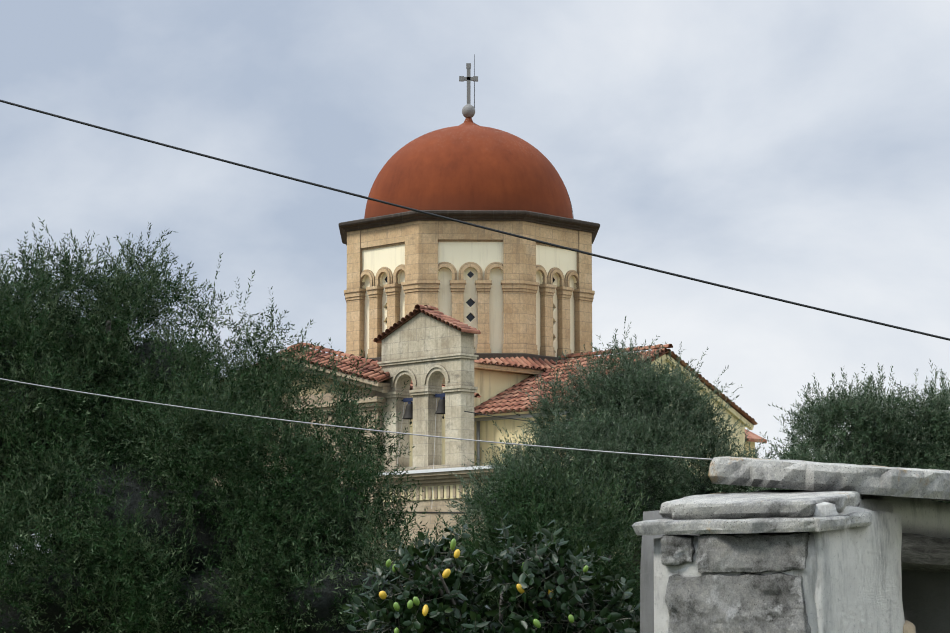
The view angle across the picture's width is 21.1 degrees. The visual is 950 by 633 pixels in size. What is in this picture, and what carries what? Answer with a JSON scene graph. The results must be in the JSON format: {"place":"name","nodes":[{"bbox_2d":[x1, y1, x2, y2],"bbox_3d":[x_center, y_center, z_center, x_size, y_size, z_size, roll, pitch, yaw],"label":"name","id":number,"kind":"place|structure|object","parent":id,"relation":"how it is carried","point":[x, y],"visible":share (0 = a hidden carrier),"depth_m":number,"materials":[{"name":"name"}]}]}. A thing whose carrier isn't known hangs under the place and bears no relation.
{"place":"outdoors","nodes":[
{"label":"outdoors","id":0,"kind":"place"},
{"bbox_2d":[0,100,949,340],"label":"power cable","id":1,"kind":"object","parent":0,"point":[467,223],"visible":1,"depth_m":22.21,"materials":[{"name":"black plastic"}]},
{"bbox_2d":[0,0,949,563],"label":"sky","id":2,"kind":"structure","parent":0,"point":[798,151],"materials":[{"name":"grey"}]},
{"bbox_2d":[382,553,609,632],"bbox_3d":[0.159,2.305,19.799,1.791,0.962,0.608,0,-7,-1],"label":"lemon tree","id":3,"kind":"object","parent":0,"point":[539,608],"visible":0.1,"depth_m":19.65,"materials":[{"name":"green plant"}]},
{"bbox_2d":[464,411,557,423],"bbox_3d":[1.197,2.482,62.152,2.933,0.370,0.024,0,-7,-1],"label":"service cable","id":4,"kind":"object","parent":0,"point":[497,416],"visible":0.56,"depth_m":62.14,"materials":[{"name":"black plastic"}]},
{"bbox_2d":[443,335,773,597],"bbox_3d":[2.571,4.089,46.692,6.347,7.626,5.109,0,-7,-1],"label":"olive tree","id":5,"kind":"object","parent":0,"point":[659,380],"depth_m":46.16,"materials":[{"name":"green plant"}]},
{"bbox_2d":[747,358,949,502],"bbox_3d":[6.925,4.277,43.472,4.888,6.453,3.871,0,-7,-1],"label":"olive tree","id":6,"kind":"object","parent":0,"point":[926,461],"depth_m":43.20,"materials":[{"name":"green plant"}]},
{"label":"ground","id":7,"kind":"structure","parent":0,"visible":0},
{"bbox_2d":[0,217,429,632],"bbox_3d":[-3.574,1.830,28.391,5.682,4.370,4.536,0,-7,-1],"label":"olive tree","id":8,"kind":"object","parent":7,"relation":"on","point":[322,604],"visible":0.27,"depth_m":26.90,"materials":[{"name":"green plant"}]},
{"bbox_2d":[357,519,494,600],"bbox_3d":[-0.485,5.261,39.420,7.175,4.127,5.442,0,-7,-1],"label":"olive tree","id":9,"kind":"object","parent":7,"relation":"on","point":[438,536],"depth_m":38.67,"materials":[{"name":"green plant"}]},
{"bbox_2d":[367,503,464,570],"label":"olive tree shoots","id":10,"kind":"object","parent":9,"relation":"on","point":[439,515],"depth_m":38.89,"materials":[{"name":"green plant"}]},
{"bbox_2d":[342,511,639,632],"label":"lemon tree","id":11,"kind":"object","parent":7,"relation":"on","point":[516,623],"depth_m":19.57,"materials":[{"name":"green plant"}]},
{"bbox_2d":[379,549,552,615],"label":"lemons","id":12,"kind":"object","parent":11,"relation":"attached to","point":[445,574],"visible":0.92,"depth_m":19.29,"materials":[{"name":"yellow food"}]},
{"bbox_2d":[386,539,587,632],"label":"unripe lemons","id":13,"kind":"object","parent":11,"relation":"attached to","point":[416,602],"visible":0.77,"depth_m":19.22,"materials":[{"name":"food"}]},
{"bbox_2d":[268,354,754,555],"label":"church cream walls","id":14,"kind":"structure","parent":7,"relation":"on","point":[489,384],"depth_m":68.88,"materials":[{"name":"beige paint"}]},
{"bbox_2d":[212,358,500,586],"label":"stone facade","id":15,"kind":"object","parent":14,"relation":"attached to","point":[435,479],"visible":0.12,"depth_m":65.58,"materials":[{"name":"beige stone"}]},
{"bbox_2d":[378,465,532,475],"bbox_3d":[0.187,4.087,66.128,4.100,0.080,3.760,-7,-10,43],"label":"white ledge","id":16,"kind":"object","parent":15,"relation":"on","point":[441,470],"visible":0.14,"depth_m":64.50,"materials":[{"name":"white stone"}]},
{"bbox_2d":[377,312,477,471],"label":"bell gable","id":17,"kind":"structure","parent":16,"relation":"on","point":[425,354],"depth_m":65.68,"materials":[{"name":"stone"}]},
{"bbox_2d":[392,399,436,505],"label":"bell ropes","id":18,"kind":"object","parent":17,"relation":"attached to","point":[434,443],"visible":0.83,"depth_m":65.54,"materials":[{"name":"grey"}]},
{"bbox_2d":[402,399,444,418],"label":"bells","id":19,"kind":"object","parent":17,"relation":"attached to","point":[408,414],"visible":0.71,"depth_m":66.11,"materials":[{"name":"grey metal"}]},
{"bbox_2d":[403,393,444,403],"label":"bell yokes","id":20,"kind":"object","parent":17,"relation":"attached to","point":[440,396],"visible":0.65,"depth_m":66.24,"materials":[{"name":"blue paint"}]},
{"bbox_2d":[344,221,594,374],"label":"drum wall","id":21,"kind":"structure","parent":14,"relation":"on","point":[422,267],"depth_m":71.51,"materials":[{"name":"stone"}]},
{"bbox_2d":[362,242,576,358],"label":"wall panels","id":22,"kind":"object","parent":21,"relation":"attached to","point":[482,255],"visible":0.25,"depth_m":71.36,"materials":[{"name":"beige paint"}]},
{"bbox_2d":[339,210,599,361],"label":"cornice","id":23,"kind":"structure","parent":14,"relation":"on","point":[479,215],"depth_m":71.46,"materials":[{"name":"brown stone"}]},
{"bbox_2d":[364,117,572,218],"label":"dome","id":24,"kind":"structure","parent":23,"relation":"on","point":[468,164],"depth_m":72.69,"materials":[{"name":"paint"}]},
{"bbox_2d":[459,63,477,117],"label":"cross","id":25,"kind":"object","parent":24,"relation":"on","point":[468,109],"visible":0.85,"depth_m":75.34,"materials":[{"name":"metal"}]},
{"bbox_2d":[385,271,554,348],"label":"window glass","id":26,"kind":"object","parent":14,"relation":"attached to","point":[470,302],"visible":0.06,"depth_m":71.33,"materials":[{"name":"black glass"}]},
{"bbox_2d":[398,54,573,512],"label":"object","id":27,"kind":"object","parent":14,"relation":"on","point":[434,395],"visible":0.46,"depth_m":74.96,"materials":[{"name":"grey metal"}]},
{"bbox_2d":[222,304,757,424],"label":"roof tiles","id":28,"kind":"object","parent":14,"relation":"on","point":[513,398],"visible":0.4,"depth_m":68.87,"materials":[{"name":"ceramic"}]},
{"bbox_2d":[474,412,569,465],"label":"drainpipe","id":29,"kind":"object","parent":14,"relation":"attached to","point":[477,420],"visible":0.4,"depth_m":68.61,"materials":[{"name":"grey metal"}]},
{"bbox_2d":[376,311,766,442],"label":"roof eaves","id":30,"kind":"structure","parent":14,"relation":"on","point":[752,437],"depth_m":70.16,"materials":[{"name":"ceramic"}]},
{"bbox_2d":[413,431,653,630],"bbox_3d":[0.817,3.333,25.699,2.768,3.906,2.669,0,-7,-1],"label":"tree","id":31,"kind":"object","parent":7,"relation":"on","point":[622,569],"depth_m":25.47,"materials":[{"name":"green plant"}]},
{"bbox_2d":[486,369,749,549],"bbox_3d":[2.635,2.526,46.368,4.497,3.624,3.440,7,-10,-42],"label":"tree foliage","id":32,"kind":"object","parent":7,"relation":"on","point":[696,492],"visible":0.02,"depth_m":46.05,"materials":[{"name":"green plant"}]},
{"bbox_2d":[448,316,791,521],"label":"olive tree shoots","id":33,"kind":"object","parent":32,"relation":"attached to","point":[556,414],"visible":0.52,"depth_m":46.27,"materials":[{"name":"green plant"}]},
{"bbox_2d":[640,510,949,632],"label":"gate wall","id":34,"kind":"structure","parent":7,"relation":"on","point":[926,601],"depth_m":12.35,"materials":[{"name":"grey paint"}]},
{"bbox_2d":[0,378,712,459],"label":"thin wire","id":35,"kind":"object","parent":34,"relation":"attached to","point":[370,429],"visible":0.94,"depth_m":12.17,"materials":[{"name":"grey metal"}]},
{"bbox_2d":[660,532,810,632],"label":"stone blocks","id":36,"kind":"structure","parent":34,"relation":"attached to","point":[752,602],"depth_m":10.03,"materials":[{"name":"grey stone"}]},
{"bbox_2d":[632,456,949,534],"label":"stone slabs","id":37,"kind":"structure","parent":34,"relation":"on","point":[841,486],"depth_m":10.38,"materials":[{"name":"grey stone"}]},
{"bbox_2d":[654,494,949,632],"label":"whitewashed gate wall","id":38,"kind":"structure","parent":34,"relation":"attached to","point":[852,579],"depth_m":10.23,"materials":[{"name":"white paint"}]},
{"bbox_2d":[903,620,915,632],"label":"stone","id":39,"kind":"object","parent":34,"relation":"attached to","point":[908,627],"visible":0.19,"depth_m":10.68,"materials":[{"name":"beige stone"}]},
{"bbox_2d":[901,533,949,572],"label":"stone beam","id":40,"kind":"structure","parent":34,"relation":"attached to","point":[921,553],"depth_m":11.06,"materials":[{"name":"grey stone"}]},
{"bbox_2d":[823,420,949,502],"bbox_3d":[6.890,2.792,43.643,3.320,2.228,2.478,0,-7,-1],"label":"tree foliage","id":41,"kind":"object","parent":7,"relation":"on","point":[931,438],"visible":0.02,"depth_m":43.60,"materials":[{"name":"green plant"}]}
]}

